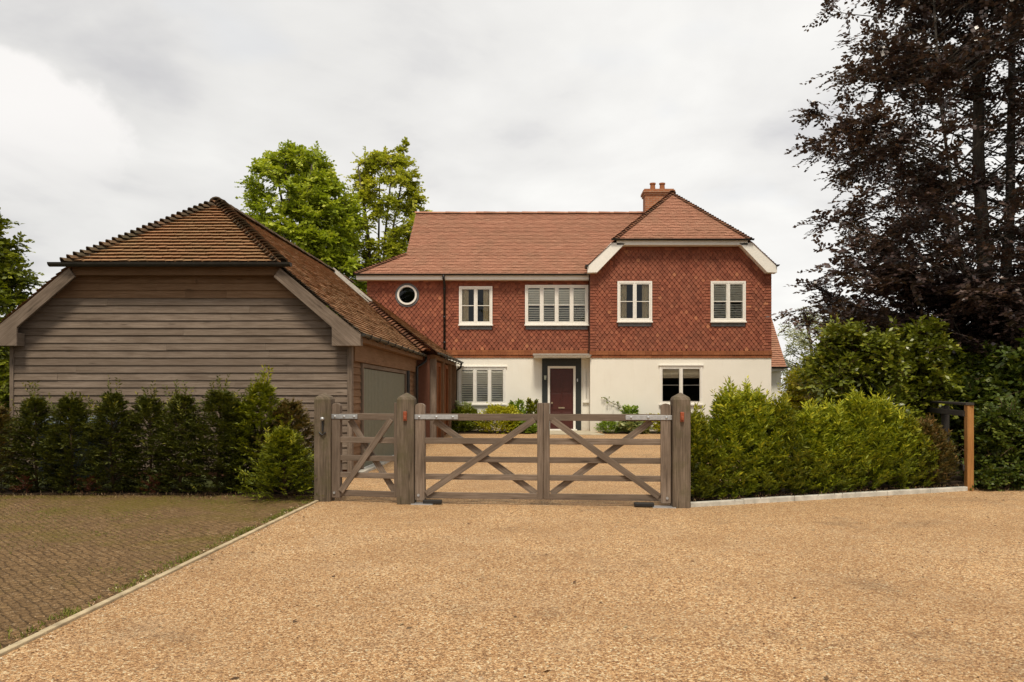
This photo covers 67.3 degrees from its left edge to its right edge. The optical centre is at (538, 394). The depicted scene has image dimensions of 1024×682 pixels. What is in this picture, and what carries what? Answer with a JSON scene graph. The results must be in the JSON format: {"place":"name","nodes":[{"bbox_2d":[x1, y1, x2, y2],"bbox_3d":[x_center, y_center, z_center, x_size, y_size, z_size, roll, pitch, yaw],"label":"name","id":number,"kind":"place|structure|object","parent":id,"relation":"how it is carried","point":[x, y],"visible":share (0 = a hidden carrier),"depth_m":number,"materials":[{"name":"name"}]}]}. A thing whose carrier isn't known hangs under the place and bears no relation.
{"place":"outdoors","nodes":[
{"label":"outdoors","id":0,"kind":"place"},
{"bbox_2d":[33,417,69,480],"bbox_3d":[-8.030,0.929,12.930,0.600,1.137,0.680,0,0,0],"label":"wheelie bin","id":1,"kind":"object","parent":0,"point":[40,468],"visible":0.06,"depth_m":12.66,"materials":[{"name":"plastic"}]},
{"bbox_2d":[69,415,121,481],"bbox_3d":[-7.460,0.929,12.930,0.600,1.137,0.680,0,0,0],"label":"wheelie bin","id":2,"kind":"object","parent":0,"point":[90,457],"visible":0.1,"depth_m":12.67,"materials":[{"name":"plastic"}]},
{"bbox_2d":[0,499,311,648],"bbox_3d":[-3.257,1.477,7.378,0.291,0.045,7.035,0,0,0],"label":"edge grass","id":3,"kind":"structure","parent":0,"point":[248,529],"depth_m":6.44,"materials":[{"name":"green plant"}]},
{"bbox_2d":[0,495,313,649],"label":"block paving","id":4,"kind":"structure","parent":0,"point":[32,585],"depth_m":7.91,"materials":[{"name":"brown brick"}]},
{"bbox_2d":[0,494,306,579],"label":"paving weeds","id":5,"kind":"object","parent":4,"relation":"on","point":[119,518],"visible":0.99,"depth_m":9.45,"materials":[{"name":"green plant"}]},
{"bbox_2d":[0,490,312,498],"bbox_3d":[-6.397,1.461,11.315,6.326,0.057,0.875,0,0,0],"label":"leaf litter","id":6,"kind":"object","parent":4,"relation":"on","point":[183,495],"visible":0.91,"depth_m":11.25,"materials":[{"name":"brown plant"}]},
{"bbox_2d":[227,415,318,502],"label":"hedge conifer","id":7,"kind":"object","parent":4,"relation":"on","point":[284,439],"visible":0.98,"depth_m":10.95,"materials":[{"name":"green plant"}]},
{"bbox_2d":[0,395,781,487],"bbox_3d":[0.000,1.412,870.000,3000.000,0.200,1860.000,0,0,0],"label":"ground","id":8,"kind":"structure","parent":0,"point":[106,482],"depth_m":13.04,"materials":[{"name":"brown soil"}]},
{"bbox_2d":[0,346,9,452],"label":"privet","id":9,"kind":"object","parent":8,"relation":"on","point":[5,384],"visible":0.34,"depth_m":17.46,"materials":[{"name":"green plant"}]},
{"bbox_2d":[0,207,46,382],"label":"field maple","id":10,"kind":"object","parent":8,"relation":"on","point":[12,278],"visible":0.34,"depth_m":25.89,"materials":[{"name":"green plant"}]},
{"bbox_2d":[0,488,313,494],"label":"soil bed","id":11,"kind":"object","parent":8,"relation":"on","point":[7,492],"visible":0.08,"depth_m":11.59,"materials":[{"name":"brown soil"}]},
{"bbox_2d":[10,476,33,492],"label":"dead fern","id":12,"kind":"object","parent":11,"relation":"on","point":[23,485],"visible":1,"depth_m":11.41,"materials":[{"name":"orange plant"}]},
{"bbox_2d":[0,403,45,490],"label":"hedge conifer","id":13,"kind":"object","parent":11,"relation":"on","point":[4,417],"visible":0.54,"depth_m":11.74,"materials":[{"name":"green plant"}]},
{"bbox_2d":[0,381,76,491],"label":"hedge conifer","id":14,"kind":"object","parent":11,"relation":"on","point":[32,407],"visible":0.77,"depth_m":11.64,"materials":[{"name":"green plant"}]},
{"bbox_2d":[28,391,109,492],"bbox_3d":[-7.186,0.731,11.756,1.098,1.641,1.179,0,0,-45],"label":"hedge conifer","id":15,"kind":"object","parent":11,"relation":"on","point":[74,411],"visible":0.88,"depth_m":11.58,"materials":[{"name":"green plant"}]},
{"bbox_2d":[74,475,101,492],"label":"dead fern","id":16,"kind":"object","parent":11,"relation":"on","point":[89,486],"visible":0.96,"depth_m":11.41,"materials":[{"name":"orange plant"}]},
{"bbox_2d":[77,375,148,495],"bbox_3d":[-6.476,0.633,11.692,1.033,1.872,1.036,0,0,0],"label":"hedge conifer","id":17,"kind":"object","parent":11,"relation":"on","point":[113,406],"visible":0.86,"depth_m":11.54,"materials":[{"name":"green plant"}]},
{"bbox_2d":[108,380,192,493],"bbox_3d":[-5.978,0.665,11.830,1.228,1.770,1.298,0,0,0],"label":"hedge conifer","id":18,"kind":"object","parent":11,"relation":"on","point":[146,408],"visible":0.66,"depth_m":11.63,"materials":[{"name":"green plant"}]},
{"bbox_2d":[140,474,168,493],"bbox_3d":[-5.729,1.333,11.427,0.314,0.291,0.366,0,0,15],"label":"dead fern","id":19,"kind":"object","parent":11,"relation":"on","point":[152,478],"visible":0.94,"depth_m":11.38,"materials":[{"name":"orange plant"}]},
{"bbox_2d":[143,379,215,492],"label":"hedge conifer","id":20,"kind":"object","parent":11,"relation":"on","point":[178,405],"visible":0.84,"depth_m":11.52,"materials":[{"name":"green plant"}]},
{"bbox_2d":[167,373,258,492],"bbox_3d":[-4.890,0.611,11.662,1.314,1.881,1.362,0,0,0],"label":"hedge conifer","id":21,"kind":"object","parent":11,"relation":"on","point":[220,401],"visible":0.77,"depth_m":11.45,"materials":[{"name":"green plant"}]},
{"bbox_2d":[203,391,266,492],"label":"hedge conifer","id":22,"kind":"object","parent":11,"relation":"on","point":[234,419],"visible":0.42,"depth_m":11.61,"materials":[{"name":"green plant"}]},
{"bbox_2d":[216,364,301,491],"bbox_3d":[-4.277,0.538,11.800,1.331,2.026,1.288,0,0,-40],"label":"hedge conifer","id":23,"kind":"object","parent":11,"relation":"on","point":[264,392],"visible":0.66,"depth_m":11.55,"materials":[{"name":"green plant"}]},
{"bbox_2d":[244,397,313,490],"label":"hedge conifer","id":24,"kind":"object","parent":11,"relation":"on","point":[299,420],"visible":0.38,"depth_m":11.72,"materials":[{"name":"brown plant"}]},
{"bbox_2d":[275,447,313,487],"bbox_3d":[-3.787,1.171,12.300,0.710,0.618,0.480,0,0,0],"label":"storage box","id":25,"kind":"object","parent":11,"relation":"on","point":[300,472],"visible":0.02,"depth_m":12.10,"materials":[{"name":"plastic"}]},
{"bbox_2d":[0,500,318,656],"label":"edging kerb","id":26,"kind":"structure","parent":8,"relation":"on","point":[39,634],"depth_m":5.80,"materials":[{"name":"concrete"}]},
{"bbox_2d":[0,196,463,475],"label":"garage","id":27,"kind":"structure","parent":8,"relation":"on","point":[200,296],"depth_m":14.09,"materials":[{"name":"wood"}]},
{"bbox_2d":[364,368,403,467],"bbox_3d":[-3.485,0.475,17.425,0.070,1.990,4.740,0,0,0],"label":"garage door","id":28,"kind":"structure","parent":27,"relation":"in","point":[382,389],"depth_m":16.79,"materials":[{"name":"grey paint"}]},
{"bbox_2d":[437,362,437,437],"bbox_3d":[-3.015,0.205,22.200,0.090,2.310,0.700,0,0,0],"label":"oak window frame","id":29,"kind":"structure","parent":27,"relation":"in","point":[437,362],"depth_m":22.50,"materials":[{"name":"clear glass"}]},
{"bbox_2d":[438,362,440,437],"bbox_3d":[-3.015,0.195,22.975,0.090,2.291,0.750,0,0,0],"label":"oak window frame","id":30,"kind":"structure","parent":27,"relation":"in","point":[439,364],"depth_m":23.23,"materials":[{"name":"brown wood"}]},
{"bbox_2d":[444,365,448,435],"bbox_3d":[-3.015,0.178,24.825,0.090,2.257,0.850,0,0,0],"label":"oak window frame","id":31,"kind":"structure","parent":27,"relation":"in","point":[446,368],"depth_m":25.11,"materials":[{"name":"brown wood"}]},
{"bbox_2d":[234,139,371,315],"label":"sycamore","id":32,"kind":"object","parent":8,"relation":"on","point":[323,231],"visible":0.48,"depth_m":44.53,"materials":[{"name":"green plant"}]},
{"bbox_2d":[338,136,431,291],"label":"ash tree","id":33,"kind":"object","parent":8,"relation":"on","point":[392,242],"visible":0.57,"depth_m":48.09,"materials":[{"name":"green plant"}]},
{"bbox_2d":[457,430,533,433],"bbox_3d":[-1.450,1.300,26.250,2.600,0.060,1.700,0,0,0],"label":"soil bed","id":34,"kind":"object","parent":8,"relation":"on","point":[477,432],"visible":0.5,"depth_m":25.63,"materials":[{"name":"brown soil"}]},
{"bbox_2d":[451,405,483,431],"bbox_3d":[-2.572,0.856,26.120,1.604,1.003,1.372,0,0,0],"label":"box shrub","id":35,"kind":"object","parent":34,"relation":"on","point":[464,426],"visible":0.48,"depth_m":25.85,"materials":[{"name":"green plant"}]},
{"bbox_2d":[473,402,520,433],"bbox_3d":[-1.274,0.784,25.816,1.949,1.064,1.651,0,0,0],"label":"golden spiraea","id":36,"kind":"object","parent":34,"relation":"on","point":[496,409],"visible":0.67,"depth_m":25.48,"materials":[{"name":"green plant"}]},
{"bbox_2d":[505,398,526,427],"bbox_3d":[-0.759,0.705,26.402,0.851,1.173,0.702,0,0,24],"label":"euphorbia","id":37,"kind":"object","parent":34,"relation":"on","point":[518,403],"visible":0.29,"depth_m":26.31,"materials":[{"name":"green plant"}]},
{"bbox_2d":[512,421,536,433],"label":"fern","id":38,"kind":"object","parent":34,"relation":"on","point":[532,428],"visible":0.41,"depth_m":25.34,"materials":[{"name":"green plant"}]},
{"bbox_2d":[524,397,538,430],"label":"leafy perennial","id":39,"kind":"object","parent":34,"relation":"on","point":[531,406],"visible":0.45,"depth_m":26.41,"materials":[{"name":"green plant"}]},
{"bbox_2d":[0,431,1023,681],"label":"gravel drive","id":40,"kind":"structure","parent":8,"relation":"on","point":[168,627],"depth_m":5.73,"materials":[{"name":"gravel"}]},
{"bbox_2d":[314,393,334,501],"bbox_3d":[-3.030,0.788,10.835,0.235,1.625,0.285,0,0,0],"label":"gate post","id":41,"kind":"object","parent":40,"relation":"on","point":[323,402],"visible":0.92,"depth_m":10.74,"materials":[{"name":"brown wood"}]},
{"bbox_2d":[331,403,396,497],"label":"side gate","id":42,"kind":"structure","parent":41,"relation":"attached to","point":[339,488],"depth_m":10.71,"materials":[{"name":"brown wood"}]},
{"bbox_2d":[397,393,416,504],"bbox_3d":[-1.820,0.788,10.553,0.235,1.625,0.290,0,0,0],"label":"gate post","id":43,"kind":"object","parent":40,"relation":"on","point":[406,403],"visible":0.97,"depth_m":10.46,"materials":[{"name":"brown wood"}]},
{"bbox_2d":[415,403,542,499],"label":"double gate","id":44,"kind":"structure","parent":43,"relation":"attached to","point":[421,457],"depth_m":10.47,"materials":[{"name":"brown wood"}]},
{"bbox_2d":[411,499,441,504],"bbox_3d":[-1.533,1.469,10.494,0.431,0.062,0.159,0,0,5],"label":"gate opener","id":45,"kind":"object","parent":40,"relation":"on","point":[430,501],"visible":0.98,"depth_m":10.44,"materials":[{"name":"black metal"}]},
{"bbox_2d":[0,497,1023,681],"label":"loose stones","id":46,"kind":"object","parent":40,"relation":"on","point":[150,589],"visible":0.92,"depth_m":5.91,"materials":[{"name":"beige stone"}]},
{"bbox_2d":[158,496,995,678],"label":"stray leaves","id":47,"kind":"object","parent":40,"relation":"on","point":[825,677],"visible":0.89,"depth_m":5.16,"materials":[{"name":"brown plant"}]},
{"bbox_2d":[670,393,690,507],"bbox_3d":[1.885,0.788,10.213,0.235,1.625,0.290,0,0,0],"label":"gate post","id":48,"kind":"object","parent":40,"relation":"on","point":[680,404],"visible":0.94,"depth_m":10.12,"materials":[{"name":"brown wood"}]},
{"bbox_2d":[544,403,671,502],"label":"double gate","id":49,"kind":"structure","parent":48,"relation":"attached to","point":[664,417],"depth_m":10.30,"materials":[{"name":"brown wood"}]},
{"bbox_2d":[634,502,675,507],"bbox_3d":[1.539,1.469,10.212,0.550,0.062,0.159,0,0,5],"label":"gate opener","id":50,"kind":"object","parent":48,"relation":"attached to","point":[644,504],"visible":0.98,"depth_m":10.18,"materials":[{"name":"grey metal"}]},
{"bbox_2d":[797,351,856,407],"bbox_3d":[10.145,0.022,27.025,2.699,3.173,2.280,0,0,16],"label":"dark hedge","id":51,"kind":"object","parent":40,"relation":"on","point":[802,366],"depth_m":27.06,"materials":[{"name":"green plant"}]},
{"bbox_2d":[691,486,967,506],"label":"curb","id":52,"kind":"structure","parent":40,"relation":"on","point":[817,497],"depth_m":10.99,"materials":[{"name":"concrete"}]},
{"bbox_2d":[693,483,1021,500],"bbox_3d":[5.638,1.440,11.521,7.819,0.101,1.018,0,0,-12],"label":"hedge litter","id":53,"kind":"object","parent":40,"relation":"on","point":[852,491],"visible":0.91,"depth_m":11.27,"materials":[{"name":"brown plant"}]},
{"bbox_2d":[353,182,788,431],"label":"house","id":54,"kind":"structure","parent":8,"relation":"on","point":[659,300],"depth_m":27.20,"materials":[{"name":"paint"}]},
{"bbox_2d":[395,283,418,306],"bbox_3d":[-4.670,-3.522,27.250,0.840,0.840,0.140,0,0,0],"label":"round window","id":55,"kind":"structure","parent":54,"relation":"in","point":[397,294],"depth_m":27.22,"materials":[{"name":"white paint"}]},
{"bbox_2d":[458,286,492,328],"bbox_3d":[-2.238,-3.070,27.272,1.229,1.526,0.254,0,0,0],"label":"window","id":56,"kind":"structure","parent":54,"relation":"in","point":[464,323],"depth_m":27.21,"materials":[{"name":"white paint"}]},
{"bbox_2d":[457,366,506,404],"bbox_3d":[-2.011,-0.314,27.260,1.759,1.400,0.140,0,0,0],"label":"window","id":57,"kind":"structure","parent":54,"relation":"in","point":[489,373],"depth_m":27.27,"materials":[{"name":"white paint"}]},
{"bbox_2d":[524,285,588,328],"bbox_3d":[0.631,-3.093,27.237,2.286,1.571,0.185,0,0,0],"label":"window","id":58,"kind":"structure","parent":54,"relation":"in","point":[541,295],"depth_m":27.27,"materials":[{"name":"white paint"}]},
{"bbox_2d":[548,366,576,430],"bbox_3d":[0.807,0.148,27.230,1.086,2.304,0.240,0,0,0],"label":"front door","id":59,"kind":"structure","parent":54,"relation":"in","point":[561,379],"depth_m":27.29,"materials":[{"name":"red paint"}]},
{"bbox_2d":[583,368,588,402],"bbox_3d":[1.687,-0.315,27.260,0.263,1.219,0.140,0,0,0],"label":"window","id":60,"kind":"structure","parent":54,"relation":"in","point":[585,370],"depth_m":27.24,"materials":[{"name":"white paint"}]},
{"bbox_2d":[601,396,625,407],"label":"climbing rose","id":61,"kind":"object","parent":54,"relation":"attached to","point":[617,402],"visible":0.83,"depth_m":26.59,"materials":[{"name":"green plant"}]},
{"bbox_2d":[617,281,652,325],"bbox_3d":[3.323,-3.145,26.672,1.248,1.563,0.254,0,0,0],"label":"window","id":62,"kind":"structure","parent":54,"relation":"in","point":[622,320],"depth_m":26.61,"materials":[{"name":"white paint"}]},
{"bbox_2d":[658,364,703,404],"bbox_3d":[4.934,-0.330,26.674,1.567,1.416,0.168,0,0,0],"label":"window","id":63,"kind":"structure","parent":54,"relation":"in","point":[680,371],"depth_m":26.65,"materials":[{"name":"white paint"}]},
{"bbox_2d":[710,281,746,325],"bbox_3d":[6.562,-3.145,26.638,1.259,1.563,0.185,0,0,0],"label":"window","id":64,"kind":"structure","parent":54,"relation":"in","point":[727,298],"depth_m":26.61,"materials":[{"name":"white paint"}]},
{"bbox_2d":[604,431,659,433],"bbox_3d":[4.850,1.300,25.950,5.300,0.060,1.300,0,0,0],"label":"soil bed","id":65,"kind":"object","parent":8,"relation":"on","point":[651,432],"visible":0.07,"depth_m":25.63,"materials":[{"name":"brown soil"}]},
{"bbox_2d":[594,421,622,432],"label":"lavender","id":66,"kind":"object","parent":65,"relation":"on","point":[608,424],"visible":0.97,"depth_m":25.49,"materials":[{"name":"green plant"}]},
{"bbox_2d":[620,404,638,431],"bbox_3d":[3.108,0.813,26.350,0.756,0.969,0.587,0,0,0],"label":"rose bush","id":67,"kind":"object","parent":65,"relation":"on","point":[632,409],"visible":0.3,"depth_m":26.25,"materials":[{"name":"green plant"}]},
{"bbox_2d":[614,413,652,433],"bbox_3d":[3.150,1.018,25.491,1.309,0.800,1.035,0,0,0],"label":"hosta","id":68,"kind":"object","parent":65,"relation":"on","point":[629,426],"visible":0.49,"depth_m":25.25,"materials":[{"name":"green plant"}]},
{"bbox_2d":[643,413,659,432],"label":"golden bush","id":69,"kind":"object","parent":65,"relation":"on","point":[656,426],"visible":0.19,"depth_m":25.41,"materials":[{"name":"green plant"}]},
{"bbox_2d":[777,362,818,411],"bbox_3d":[8.198,0.311,24.037,1.590,2.628,1.724,0,0,0],"label":"golden shrub","id":70,"kind":"object","parent":8,"relation":"on","point":[796,398],"visible":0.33,"depth_m":23.90,"materials":[{"name":"green plant"}]},
{"bbox_2d":[777,306,826,392],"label":"willow","id":71,"kind":"object","parent":8,"relation":"on","point":[804,341],"visible":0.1,"depth_m":39.54,"materials":[{"name":"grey plant"}]},
{"bbox_2d":[691,469,977,501],"bbox_3d":[6.799,1.497,13.234,11.211,0.066,2.051,0,0,-25],"label":"soil bed","id":72,"kind":"object","parent":8,"relation":"on","point":[959,480],"depth_m":11.88,"materials":[{"name":"brown soil"}]},
{"bbox_2d":[691,462,706,498],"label":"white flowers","id":73,"kind":"object","parent":72,"relation":"on","point":[696,466],"visible":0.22,"depth_m":10.71,"materials":[{"name":"green plant"}]},
{"bbox_2d":[691,401,729,499],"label":"hedge yew","id":74,"kind":"object","parent":72,"relation":"on","point":[701,433],"visible":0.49,"depth_m":10.53,"materials":[{"name":"green plant"}]},
{"bbox_2d":[691,376,769,499],"bbox_3d":[2.676,0.636,10.961,1.137,1.829,1.098,0,0,0],"label":"hedge yew","id":75,"kind":"object","parent":72,"relation":"on","point":[726,405],"visible":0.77,"depth_m":10.73,"materials":[{"name":"green plant"}]},
{"bbox_2d":[711,375,790,496],"bbox_3d":[3.047,0.632,11.195,1.258,1.839,1.247,0,0,0],"label":"hedge yew","id":76,"kind":"object","parent":72,"relation":"on","point":[763,423],"visible":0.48,"depth_m":10.87,"materials":[{"name":"green plant"}]},
{"bbox_2d":[746,392,819,495],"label":"hedge yew","id":77,"kind":"object","parent":72,"relation":"on","point":[784,410],"visible":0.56,"depth_m":11.00,"materials":[{"name":"green plant"}]},
{"bbox_2d":[773,397,850,493],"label":"hedge yew","id":78,"kind":"object","parent":72,"relation":"on","point":[813,420],"visible":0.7,"depth_m":11.18,"materials":[{"name":"green plant"}]},
{"bbox_2d":[789,393,873,492],"bbox_3d":[4.404,0.760,11.664,1.289,1.579,1.252,0,0,0],"label":"hedge yew","id":79,"kind":"object","parent":72,"relation":"on","point":[839,421],"visible":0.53,"depth_m":11.36,"materials":[{"name":"green plant"}]},
{"bbox_2d":[782,314,925,420],"bbox_3d":[6.089,0.028,15.075,2.992,3.376,2.600,0,0,0],"label":"laurel","id":80,"kind":"object","parent":72,"relation":"on","point":[843,359],"visible":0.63,"depth_m":14.61,"materials":[{"name":"green plant"}]},
{"bbox_2d":[828,384,897,491],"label":"hedge yew","id":81,"kind":"object","parent":72,"relation":"on","point":[862,413],"visible":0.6,"depth_m":11.55,"materials":[{"name":"green plant"}]},
{"bbox_2d":[845,386,922,490],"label":"hedge yew","id":82,"kind":"object","parent":72,"relation":"on","point":[888,416],"visible":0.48,"depth_m":11.70,"materials":[{"name":"green plant"}]},
{"bbox_2d":[881,407,940,488],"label":"hedge yew","id":83,"kind":"object","parent":72,"relation":"on","point":[917,431],"visible":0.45,"depth_m":11.88,"materials":[{"name":"green plant"}]},
{"bbox_2d":[894,414,961,487],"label":"hedge yew","id":84,"kind":"object","parent":72,"relation":"on","point":[947,462],"visible":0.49,"depth_m":12.09,"materials":[{"name":"brown plant"}]},
{"bbox_2d":[908,339,1017,463],"bbox_3d":[9.267,0.246,15.997,4.012,2.883,2.748,0,0,0],"label":"holly","id":85,"kind":"object","parent":72,"relation":"on","point":[975,365],"visible":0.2,"depth_m":15.45,"materials":[{"name":"green plant"}]},
{"bbox_2d":[954,391,1023,490],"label":"bramble","id":86,"kind":"object","parent":72,"relation":"on","point":[999,436],"visible":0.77,"depth_m":12.43,"materials":[{"name":"green plant"}]},
{"bbox_2d":[970,328,1023,437],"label":"hazel","id":87,"kind":"object","parent":72,"relation":"on","point":[1005,380],"visible":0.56,"depth_m":14.40,"materials":[{"name":"green plant"}]},
{"bbox_2d":[970,461,1023,490],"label":"ivy bank","id":88,"kind":"structure","parent":72,"relation":"on","point":[992,477],"depth_m":11.96,"materials":[{"name":"green plant"}]},
{"bbox_2d":[766,0,1023,394],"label":"copper beech","id":89,"kind":"object","parent":8,"relation":"on","point":[984,302],"visible":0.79,"depth_m":17.14,"materials":[{"name":"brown plant"}]},
{"bbox_2d":[863,313,975,444],"bbox_3d":[7.662,0.004,15.636,2.660,3.250,2.380,0,0,13],"label":"elder bush","id":90,"kind":"object","parent":8,"relation":"on","point":[932,346],"visible":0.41,"depth_m":15.03,"materials":[{"name":"green plant"}]},
{"bbox_2d":[922,401,973,490],"bbox_3d":[7.595,0.864,14.728,0.145,1.472,5.870,0,0,18],"label":"boundary fence","id":91,"kind":"object","parent":8,"relation":"on","point":[967,466],"visible":0.34,"depth_m":11.98,"materials":[{"name":"brown wood"}]},
{"bbox_2d":[0,0,1023,394],"label":"sky","id":92,"kind":"structure","parent":0,"point":[117,117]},
{"bbox_2d":[543,430,604,434],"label":"paved path","id":93,"kind":"structure","parent":0,"point":[583,432],"depth_m":25.40,"materials":[{"name":"beige stone"}]}
]}

